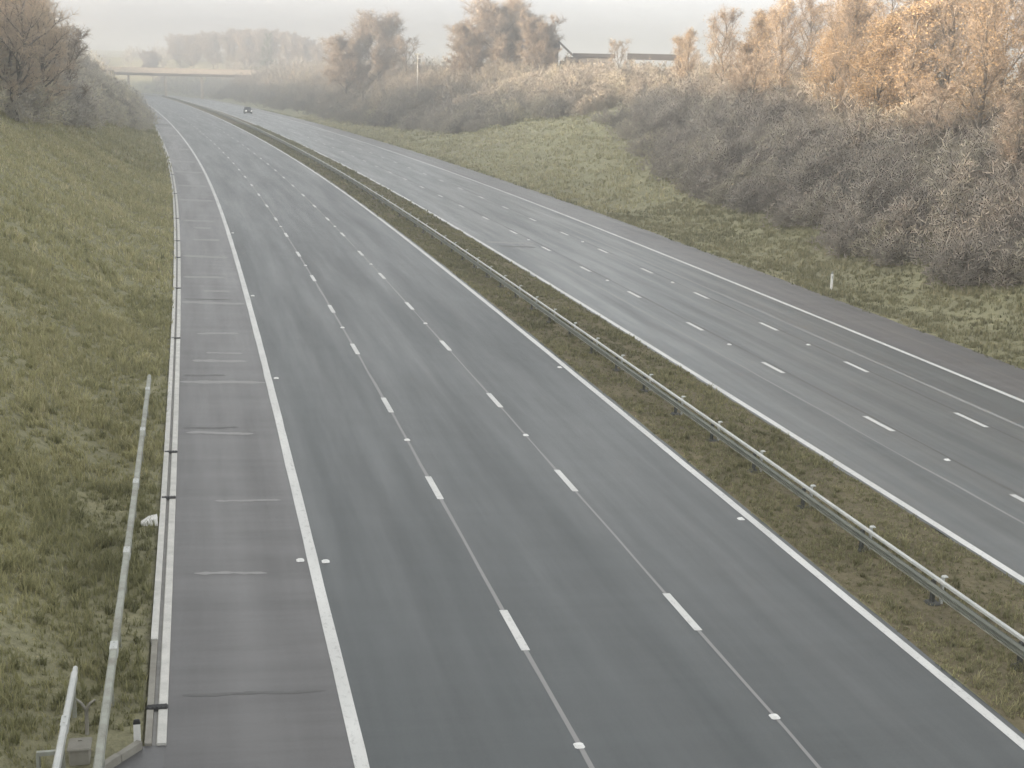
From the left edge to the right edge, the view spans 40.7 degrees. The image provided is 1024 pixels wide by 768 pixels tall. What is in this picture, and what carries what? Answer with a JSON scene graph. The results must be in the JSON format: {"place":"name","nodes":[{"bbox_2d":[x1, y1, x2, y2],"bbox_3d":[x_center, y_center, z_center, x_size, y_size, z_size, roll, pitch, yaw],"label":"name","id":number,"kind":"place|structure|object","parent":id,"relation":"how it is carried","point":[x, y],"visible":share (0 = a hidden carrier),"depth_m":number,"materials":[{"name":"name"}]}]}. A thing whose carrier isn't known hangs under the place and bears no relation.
{"place":"outdoors","nodes":[
{"label":"outdoors","id":0,"kind":"place"},
{"bbox_2d":[0,50,1023,767],"bbox_3d":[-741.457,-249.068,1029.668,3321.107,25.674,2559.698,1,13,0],"label":"ground","id":1,"kind":"structure","parent":0,"point":[118,740],"depth_m":42.08,"materials":[{"name":"green plant"}]},
{"bbox_2d":[0,0,51,109],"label":"bare tree","id":2,"kind":"object","parent":1,"relation":"on","point":[10,64],"visible":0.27,"depth_m":112.57,"materials":[{"name":"brown plant"}]},
{"bbox_2d":[0,0,65,83],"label":"bare tree","id":3,"kind":"object","parent":1,"relation":"on","point":[49,77],"visible":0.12,"depth_m":117.89,"materials":[{"name":"brown plant"}]},
{"bbox_2d":[0,0,80,121],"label":"bare tree","id":4,"kind":"object","parent":1,"relation":"on","point":[23,57],"visible":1,"depth_m":107.63,"materials":[{"name":"brown plant"}]},
{"bbox_2d":[10,0,79,109],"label":"bare tree","id":5,"kind":"object","parent":1,"relation":"on","point":[57,44],"visible":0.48,"depth_m":117.66,"materials":[{"name":"brown plant"}]},
{"bbox_2d":[32,19,71,92],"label":"bare tree","id":6,"kind":"object","parent":1,"relation":"on","point":[56,82],"visible":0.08,"depth_m":123.69,"materials":[{"name":"brown plant"}]},
{"bbox_2d":[0,14,108,128],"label":"scrub thicket","id":7,"kind":"object","parent":1,"relation":"on","point":[69,109],"visible":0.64,"depth_m":117.99,"materials":[{"name":"plant"}]},
{"bbox_2d":[36,666,77,767],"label":"safety barrier","id":8,"kind":"object","parent":1,"relation":"on","point":[58,752],"visible":0.99,"depth_m":20.53,"materials":[{"name":"metal"}]},
{"bbox_2d":[48,23,95,102],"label":"bare tree","id":9,"kind":"object","parent":1,"relation":"on","point":[78,42],"visible":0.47,"depth_m":132.11,"materials":[{"name":"brown plant"}]},
{"bbox_2d":[67,737,92,765],"bbox_3d":[-6.594,5.601,21.061,0.350,0.285,0.400,-1,13,-13],"label":"inspection chamber","id":10,"kind":"object","parent":1,"relation":"on","point":[79,750],"visible":1,"depth_m":20.91,"materials":[{"name":"concrete"}]},
{"bbox_2d":[0,372,161,767],"bbox_3d":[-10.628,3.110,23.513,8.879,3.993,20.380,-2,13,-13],"label":"grass","id":11,"kind":"structure","parent":1,"relation":"on","point":[141,578],"depth_m":27.38,"materials":[{"name":"green plant"}]},
{"bbox_2d":[2,4,159,130],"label":"scrub thicket","id":12,"kind":"object","parent":1,"relation":"on","point":[123,104],"visible":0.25,"depth_m":187.24,"materials":[{"name":"grey plant"}]},
{"bbox_2d":[76,698,95,734],"bbox_3d":[-6.694,5.270,21.697,0.319,0.693,0.070,1,13,0],"label":"forked post","id":13,"kind":"object","parent":1,"relation":"on","point":[85,708],"visible":0.92,"depth_m":21.65,"materials":[{"name":"concrete"}]},
{"bbox_2d":[0,191,174,487],"bbox_3d":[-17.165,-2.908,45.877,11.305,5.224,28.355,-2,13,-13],"label":"grass","id":14,"kind":"structure","parent":1,"relation":"on","point":[103,343],"depth_m":44.36,"materials":[{"name":"green plant"}]},
{"bbox_2d":[0,108,175,299],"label":"grass","id":15,"kind":"structure","parent":1,"relation":"on","point":[82,156],"depth_m":82.57,"materials":[{"name":"green plant"}]},
{"bbox_2d":[47,119,171,174],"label":"grass","id":16,"kind":"structure","parent":1,"relation":"on","point":[142,140],"depth_m":141.68,"materials":[{"name":"green plant"}]},
{"bbox_2d":[93,374,150,767],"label":"safety barrier","id":17,"kind":"object","parent":1,"relation":"on","point":[107,703],"visible":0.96,"depth_m":25.07,"materials":[{"name":"metal"}]},
{"bbox_2d":[114,745,163,767],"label":"paved apron","id":18,"kind":"object","parent":1,"relation":"on","point":[149,757],"visible":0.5,"depth_m":21.13,"materials":[{"name":"concrete"}]},
{"bbox_2d":[105,740,142,767],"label":"kerb","id":19,"kind":"structure","parent":18,"relation":"on","point":[123,754],"depth_m":21.05,"materials":[{"name":"concrete"}]},
{"bbox_2d":[137,50,162,79],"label":"bare tree","id":20,"kind":"object","parent":1,"relation":"on","point":[150,56],"visible":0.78,"depth_m":768.36,"materials":[{"name":"grey plant"}]},
{"bbox_2d":[144,128,180,745],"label":"drain channel","id":21,"kind":"object","parent":1,"relation":"on","point":[156,722],"visible":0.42,"depth_m":30.27,"materials":[{"name":"concrete"}]},
{"bbox_2d":[165,32,190,65],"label":"bare tree","id":22,"kind":"object","parent":1,"relation":"on","point":[174,41],"visible":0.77,"depth_m":774.65,"materials":[{"name":"grey plant"}]},
{"bbox_2d":[106,67,259,98],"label":"overbridge","id":23,"kind":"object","parent":1,"relation":"on","point":[166,72],"visible":0.57,"depth_m":577.63,"materials":[{"name":"concrete"}]},
{"bbox_2d":[138,65,237,97],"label":"distant wood","id":24,"kind":"object","parent":1,"relation":"on","point":[192,86],"visible":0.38,"depth_m":706.75,"materials":[{"name":"grey plant"}]},
{"bbox_2d":[180,33,202,68],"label":"bare tree","id":25,"kind":"object","parent":1,"relation":"on","point":[192,45],"visible":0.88,"depth_m":758.27,"materials":[{"name":"grey plant"}]},
{"bbox_2d":[195,30,224,68],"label":"bare tree","id":26,"kind":"object","parent":1,"relation":"on","point":[209,40],"visible":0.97,"depth_m":745.65,"materials":[{"name":"grey plant"}]},
{"bbox_2d":[217,27,247,63],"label":"bare tree","id":27,"kind":"object","parent":1,"relation":"on","point":[227,39],"visible":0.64,"depth_m":730.64,"materials":[{"name":"grey plant"}]},
{"bbox_2d":[233,27,261,69],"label":"bare tree","id":28,"kind":"object","parent":1,"relation":"on","point":[244,41],"visible":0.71,"depth_m":711.17,"materials":[{"name":"grey plant"}]},
{"bbox_2d":[142,102,354,767],"bbox_3d":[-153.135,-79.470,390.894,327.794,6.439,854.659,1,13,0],"label":"hard shoulder","id":29,"kind":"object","parent":1,"relation":"on","point":[233,632],"visible":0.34,"depth_m":29.49},
{"bbox_2d":[148,108,278,574],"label":"road joint","id":30,"kind":"object","parent":29,"relation":"on","point":[209,432],"visible":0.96,"depth_m":51.02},
{"bbox_2d":[156,124,535,695],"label":"road joint","id":31,"kind":"object","parent":29,"relation":"on","point":[262,692],"visible":0.98,"depth_m":23.76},
{"bbox_2d":[251,27,280,67],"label":"bare tree","id":32,"kind":"object","parent":1,"relation":"on","point":[273,44],"visible":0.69,"depth_m":698.36,"materials":[{"name":"grey plant"}]},
{"bbox_2d":[227,55,305,91],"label":"scrub thicket","id":33,"kind":"object","parent":1,"relation":"on","point":[243,81],"visible":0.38,"depth_m":541.09,"materials":[{"name":"grey plant"}]},
{"bbox_2d":[261,33,273,72],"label":"bare tree","id":34,"kind":"object","parent":1,"relation":"on","point":[268,54],"visible":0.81,"depth_m":622.90,"materials":[{"name":"grey plant"}]},
{"bbox_2d":[273,30,301,65],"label":"bare tree","id":35,"kind":"object","parent":1,"relation":"on","point":[285,37],"visible":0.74,"depth_m":693.76,"materials":[{"name":"grey plant"}]},
{"bbox_2d":[286,36,315,63],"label":"bare tree","id":36,"kind":"object","parent":1,"relation":"on","point":[303,46],"visible":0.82,"depth_m":683.27,"materials":[{"name":"grey plant"}]},
{"bbox_2d":[210,56,413,108],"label":"scrub thicket","id":37,"kind":"object","parent":1,"relation":"on","point":[272,87],"visible":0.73,"depth_m":464.65,"materials":[{"name":"plant"}]},
{"bbox_2d":[308,41,330,62],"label":"bare tree","id":38,"kind":"object","parent":1,"relation":"on","point":[317,51],"visible":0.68,"depth_m":669.20,"materials":[{"name":"grey plant"}]},
{"bbox_2d":[233,124,440,220],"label":"grass","id":39,"kind":"structure","parent":1,"relation":"on","point":[284,147],"depth_m":136.49,"materials":[{"name":"green plant"}]},
{"bbox_2d":[317,31,371,93],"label":"bare tree","id":40,"kind":"object","parent":1,"relation":"on","point":[340,45],"visible":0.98,"depth_m":320.48,"materials":[{"name":"brown plant"}]},
{"bbox_2d":[92,43,617,82],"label":"distant wood","id":41,"kind":"object","parent":1,"relation":"on","point":[235,66],"visible":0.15,"depth_m":789.99,"materials":[{"name":"plant"}]},
{"bbox_2d":[341,5,412,82],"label":"bare tree","id":42,"kind":"object","parent":1,"relation":"on","point":[374,28],"visible":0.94,"depth_m":321.06,"materials":[{"name":"brown plant"}]},
{"bbox_2d":[395,33,423,80],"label":"bare tree","id":43,"kind":"object","parent":1,"relation":"on","point":[403,59],"visible":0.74,"depth_m":321.27,"materials":[{"name":"brown plant"}]},
{"bbox_2d":[270,52,599,129],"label":"scrub thicket","id":44,"kind":"object","parent":1,"relation":"on","point":[393,95],"visible":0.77,"depth_m":279.18,"materials":[{"name":"grey plant"}]},
{"bbox_2d":[442,20,492,76],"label":"bare tree","id":45,"kind":"object","parent":1,"relation":"on","point":[463,47],"visible":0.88,"depth_m":270.40,"materials":[{"name":"brown plant"}]},
{"bbox_2d":[261,102,686,213],"bbox_3d":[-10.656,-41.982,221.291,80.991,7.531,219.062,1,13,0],"label":"grass","id":46,"kind":"structure","parent":1,"relation":"on","point":[401,135],"depth_m":163.25,"materials":[{"name":"green plant"}]},
{"bbox_2d":[459,0,537,70],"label":"bare tree","id":47,"kind":"object","parent":1,"relation":"on","point":[490,17],"visible":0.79,"depth_m":269.32,"materials":[{"name":"brown plant"}]},
{"bbox_2d":[490,6,546,63],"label":"bare tree","id":48,"kind":"object","parent":1,"relation":"on","point":[517,32],"visible":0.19,"depth_m":275.27,"materials":[{"name":"brown plant"}]},
{"bbox_2d":[385,217,689,375],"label":"grass","id":49,"kind":"structure","parent":1,"relation":"on","point":[562,309],"depth_m":67.69,"materials":[{"name":"green plant"}]},
{"bbox_2d":[515,12,567,72],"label":"bare tree","id":50,"kind":"object","parent":1,"relation":"on","point":[538,33],"visible":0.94,"depth_m":245.82,"materials":[{"name":"brown plant"}]},
{"bbox_2d":[537,95,572,118],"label":"bush","id":51,"kind":"object","parent":1,"relation":"on","point":[555,113],"visible":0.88,"depth_m":190.19,"materials":[{"name":"brown plant"}]},
{"bbox_2d":[521,38,614,70],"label":"barn","id":52,"kind":"structure","parent":1,"relation":"on","point":[581,57],"depth_m":248.30,"materials":[{"name":"grey metal"}]},
{"bbox_2d":[149,93,1023,398],"bbox_3d":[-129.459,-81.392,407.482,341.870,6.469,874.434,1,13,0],"label":"hard shoulder","id":53,"kind":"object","parent":1,"relation":"on","point":[995,373],"visible":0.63,"depth_m":76.32},
{"bbox_2d":[162,95,1023,670],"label":"safety barrier","id":54,"kind":"object","parent":1,"relation":"on","point":[942,595],"visible":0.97,"depth_m":38.45,"materials":[{"name":"metal"}]},
{"bbox_2d":[607,38,632,69],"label":"bare tree","id":55,"kind":"object","parent":1,"relation":"on","point":[620,44],"visible":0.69,"depth_m":219.78,"materials":[{"name":"brown plant"}]},
{"bbox_2d":[627,53,681,67],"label":"open shed","id":56,"kind":"structure","parent":1,"relation":"on","point":[667,57],"depth_m":217.05,"materials":[{"name":"metal"}]},
{"bbox_2d":[399,56,942,176],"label":"scrub thicket","id":57,"kind":"object","parent":1,"relation":"on","point":[665,105],"visible":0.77,"depth_m":184.76,"materials":[{"name":"brown plant"}]},
{"bbox_2d":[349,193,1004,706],"bbox_3d":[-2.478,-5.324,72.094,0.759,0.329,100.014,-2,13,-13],"label":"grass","id":58,"kind":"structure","parent":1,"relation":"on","point":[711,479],"depth_m":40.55,"materials":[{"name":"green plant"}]},
{"bbox_2d":[666,34,694,76],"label":"bare tree","id":59,"kind":"object","parent":1,"relation":"on","point":[680,49],"visible":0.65,"depth_m":187.83,"materials":[{"name":"brown plant"}]},
{"bbox_2d":[675,26,697,81],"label":"bare tree","id":60,"kind":"object","parent":1,"relation":"on","point":[690,34],"visible":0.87,"depth_m":174.88,"materials":[{"name":"brown plant"}]},
{"bbox_2d":[397,196,987,564],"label":"grass","id":61,"kind":"structure","parent":1,"relation":"on","point":[720,395],"depth_m":48.68,"materials":[{"name":"green plant"}]},
{"bbox_2d":[675,150,710,189],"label":"bush","id":62,"kind":"object","parent":1,"relation":"on","point":[699,165],"visible":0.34,"depth_m":117.90,"materials":[{"name":"brown plant"}]},
{"bbox_2d":[701,3,746,82],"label":"bare tree","id":63,"kind":"object","parent":1,"relation":"on","point":[729,38],"visible":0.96,"depth_m":159.22,"materials":[{"name":"brown plant"}]},
{"bbox_2d":[721,37,760,99],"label":"bare tree","id":64,"kind":"object","parent":1,"relation":"on","point":[748,48],"visible":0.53,"depth_m":142.75,"materials":[{"name":"brown plant"}]},
{"bbox_2d":[718,51,778,109],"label":"bare tree","id":65,"kind":"object","parent":1,"relation":"on","point":[755,65],"visible":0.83,"depth_m":139.11,"materials":[{"name":"brown plant"}]},
{"bbox_2d":[491,175,1023,367],"bbox_3d":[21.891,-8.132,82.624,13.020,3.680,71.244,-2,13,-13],"label":"grass","id":66,"kind":"structure","parent":1,"relation":"on","point":[766,261],"depth_m":81.40,"materials":[{"name":"green plant"}]},
{"bbox_2d":[745,14,776,86],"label":"bare tree","id":67,"kind":"object","parent":1,"relation":"on","point":[759,24],"visible":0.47,"depth_m":146.17,"materials":[{"name":"brown plant"}]},
{"bbox_2d":[738,4,788,74],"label":"bare tree","id":68,"kind":"object","parent":1,"relation":"on","point":[763,14],"visible":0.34,"depth_m":155.28,"materials":[{"name":"brown plant"}]},
{"bbox_2d":[755,175,789,214],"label":"bush","id":69,"kind":"object","parent":1,"relation":"on","point":[766,195],"visible":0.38,"depth_m":101.64,"materials":[{"name":"brown plant"}]},
{"bbox_2d":[756,0,812,94],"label":"bare tree","id":70,"kind":"object","parent":1,"relation":"on","point":[780,15],"visible":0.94,"depth_m":135.31,"materials":[{"name":"brown plant"}]},
{"bbox_2d":[785,0,828,82],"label":"bare tree","id":71,"kind":"object","parent":1,"relation":"on","point":[815,10],"visible":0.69,"depth_m":154.03,"materials":[{"name":"brown plant"}]},
{"bbox_2d":[799,23,864,100],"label":"autumn tree","id":72,"kind":"object","parent":1,"relation":"on","point":[824,63],"visible":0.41,"depth_m":125.02,"materials":[{"name":"orange plant"}]},
{"bbox_2d":[649,61,1023,288],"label":"scrub thicket","id":73,"kind":"object","parent":1,"relation":"on","point":[836,165],"visible":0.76,"depth_m":95.89,"materials":[{"name":"brown plant"}]},
{"bbox_2d":[808,0,871,70],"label":"bare tree","id":74,"kind":"object","parent":1,"relation":"on","point":[828,13],"visible":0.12,"depth_m":141.24,"materials":[{"name":"brown plant"}]},
{"bbox_2d":[812,211,871,259],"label":"bush","id":75,"kind":"object","parent":1,"relation":"on","point":[839,241],"visible":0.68,"depth_m":84.96,"materials":[{"name":"brown plant"}]},
{"bbox_2d":[818,0,879,78],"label":"bare tree","id":76,"kind":"object","parent":1,"relation":"on","point":[837,9],"visible":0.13,"depth_m":134.26,"materials":[{"name":"brown plant"}]},
{"bbox_2d":[817,0,881,113],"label":"bare tree","id":77,"kind":"object","parent":1,"relation":"on","point":[852,27],"visible":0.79,"depth_m":118.61,"materials":[{"name":"brown plant"}]},
{"bbox_2d":[834,0,873,86],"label":"bare tree","id":78,"kind":"object","parent":1,"relation":"on","point":[856,31],"visible":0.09,"depth_m":127.97,"materials":[{"name":"brown plant"}]},
{"bbox_2d":[836,12,933,120],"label":"autumn tree","id":79,"kind":"object","parent":1,"relation":"on","point":[879,51],"visible":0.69,"depth_m":111.42,"materials":[{"name":"orange plant"}]},
{"bbox_2d":[862,0,912,66],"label":"bare tree","id":80,"kind":"object","parent":1,"relation":"on","point":[881,9],"visible":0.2,"depth_m":152.46,"materials":[{"name":"brown plant"}]},
{"bbox_2d":[867,3,909,105],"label":"bare tree","id":81,"kind":"object","parent":1,"relation":"on","point":[895,13],"visible":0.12,"depth_m":116.93,"materials":[{"name":"brown plant"}]},
{"bbox_2d":[877,0,954,114],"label":"bare tree","id":82,"kind":"object","parent":1,"relation":"on","point":[908,93],"visible":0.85,"depth_m":107.13,"materials":[{"name":"orange plant"}]},
{"bbox_2d":[884,76,966,139],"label":"bare tree","id":83,"kind":"object","parent":1,"relation":"on","point":[922,107],"visible":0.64,"depth_m":99.07,"materials":[{"name":"brown plant"}]},
{"bbox_2d":[889,0,970,74],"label":"bare tree","id":84,"kind":"object","parent":1,"relation":"on","point":[908,2],"visible":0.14,"depth_m":123.03,"materials":[{"name":"brown plant"}]},
{"bbox_2d":[917,0,979,83],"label":"bare tree","id":85,"kind":"object","parent":1,"relation":"on","point":[952,24],"visible":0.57,"depth_m":114.24,"materials":[{"name":"brown plant"}]},
{"bbox_2d":[919,221,993,289],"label":"bush","id":86,"kind":"object","parent":1,"relation":"on","point":[944,252],"visible":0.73,"depth_m":73.44,"materials":[{"name":"grey plant"}]},
{"bbox_2d":[925,0,1023,132],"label":"bare tree","id":87,"kind":"object","parent":1,"relation":"on","point":[993,8],"visible":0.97,"depth_m":95.42,"materials":[{"name":"orange plant"}]},
{"bbox_2d":[964,5,1013,116],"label":"bare tree","id":88,"kind":"object","parent":1,"relation":"on","point":[979,82],"visible":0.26,"depth_m":99.90,"materials":[{"name":"brown plant"}]},
{"bbox_2d":[961,0,1023,92],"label":"bare tree","id":89,"kind":"object","parent":1,"relation":"on","point":[1011,7],"visible":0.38,"depth_m":102.94,"materials":[{"name":"brown plant"}]},
{"bbox_2d":[987,91,1023,184],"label":"bare tree","id":90,"kind":"object","parent":1,"relation":"on","point":[1010,123],"visible":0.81,"depth_m":85.69,"materials":[{"name":"brown plant"}]},
{"bbox_2d":[48,0,1023,73],"label":"sky","id":91,"kind":"structure","parent":0,"point":[116,25],"materials":[{"name":"white"}]},
{"bbox_2d":[139,94,1023,767],"bbox_3d":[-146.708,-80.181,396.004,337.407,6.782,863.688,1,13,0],"label":"road","id":92,"kind":"structure","parent":0,"point":[627,658],"depth_m":31.13,"materials":[{"name":"grey asphalt"}]},
{"bbox_2d":[144,102,369,767],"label":"edge line","id":93,"kind":"object","parent":92,"relation":"on","point":[357,745],"visible":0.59,"depth_m":30.03,"materials":[{"name":"white paint"}]},
{"bbox_2d":[156,102,529,649],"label":"lane line","id":94,"kind":"object","parent":92,"relation":"on","point":[516,633],"visible":0.97,"depth_m":35.24,"materials":[{"name":"white paint"}]},
{"bbox_2d":[177,106,701,629],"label":"lane line","id":95,"kind":"object","parent":92,"relation":"on","point":[693,624],"visible":0.92,"depth_m":36.76,"materials":[{"name":"white paint"}]},
{"bbox_2d":[195,127,820,767],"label":"road seam","id":96,"kind":"object","parent":92,"relation":"on","point":[559,709],"visible":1,"depth_m":30.70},
{"bbox_2d":[162,97,1023,749],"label":"edge line","id":97,"kind":"object","parent":92,"relation":"on","point":[962,693],"visible":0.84,"depth_m":33.20,"materials":[{"name":"white paint"}]},
{"bbox_2d":[141,93,1023,584],"bbox_3d":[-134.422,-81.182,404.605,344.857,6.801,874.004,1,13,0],"label":"road","id":98,"kind":"structure","parent":0,"point":[991,451],"depth_m":56.66,"materials":[{"name":"grey asphalt"}]},
{"bbox_2d":[184,100,1023,582],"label":"edge line","id":99,"kind":"object","parent":98,"relation":"on","point":[938,526],"visible":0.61,"depth_m":43.99,"materials":[{"name":"white paint"}]},
{"bbox_2d":[196,98,1023,402],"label":"edge line","id":100,"kind":"object","parent":98,"relation":"on","point":[742,286],"visible":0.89,"depth_m":71.61,"materials":[{"name":"white paint"}]},
{"bbox_2d":[242,110,987,426],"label":"lane line","id":101,"kind":"object","parent":98,"relation":"on","point":[970,419],"visible":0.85,"depth_m":63.92,"materials":[{"name":"white paint"}]},
{"bbox_2d":[252,117,1023,501],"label":"lane line","id":102,"kind":"object","parent":98,"relation":"on","point":[764,363],"visible":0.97,"depth_m":54.93,"materials":[{"name":"white paint"}]},
{"bbox_2d":[308,128,1023,523],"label":"road seam","id":103,"kind":"object","parent":98,"relation":"on","point":[748,306],"visible":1,"depth_m":62.70,"materials":[{"name":"grey asphalt"}]},
{"bbox_2d":[376,165,1023,497],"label":"road seam","id":104,"kind":"object","parent":98,"relation":"on","point":[1013,491],"visible":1,"depth_m":56.34,"materials":[{"name":"grey asphalt"}]},
{"bbox_2d":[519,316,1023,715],"bbox_3d":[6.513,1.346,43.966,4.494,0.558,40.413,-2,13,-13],"label":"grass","id":105,"kind":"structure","parent":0,"point":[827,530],"depth_m":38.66,"materials":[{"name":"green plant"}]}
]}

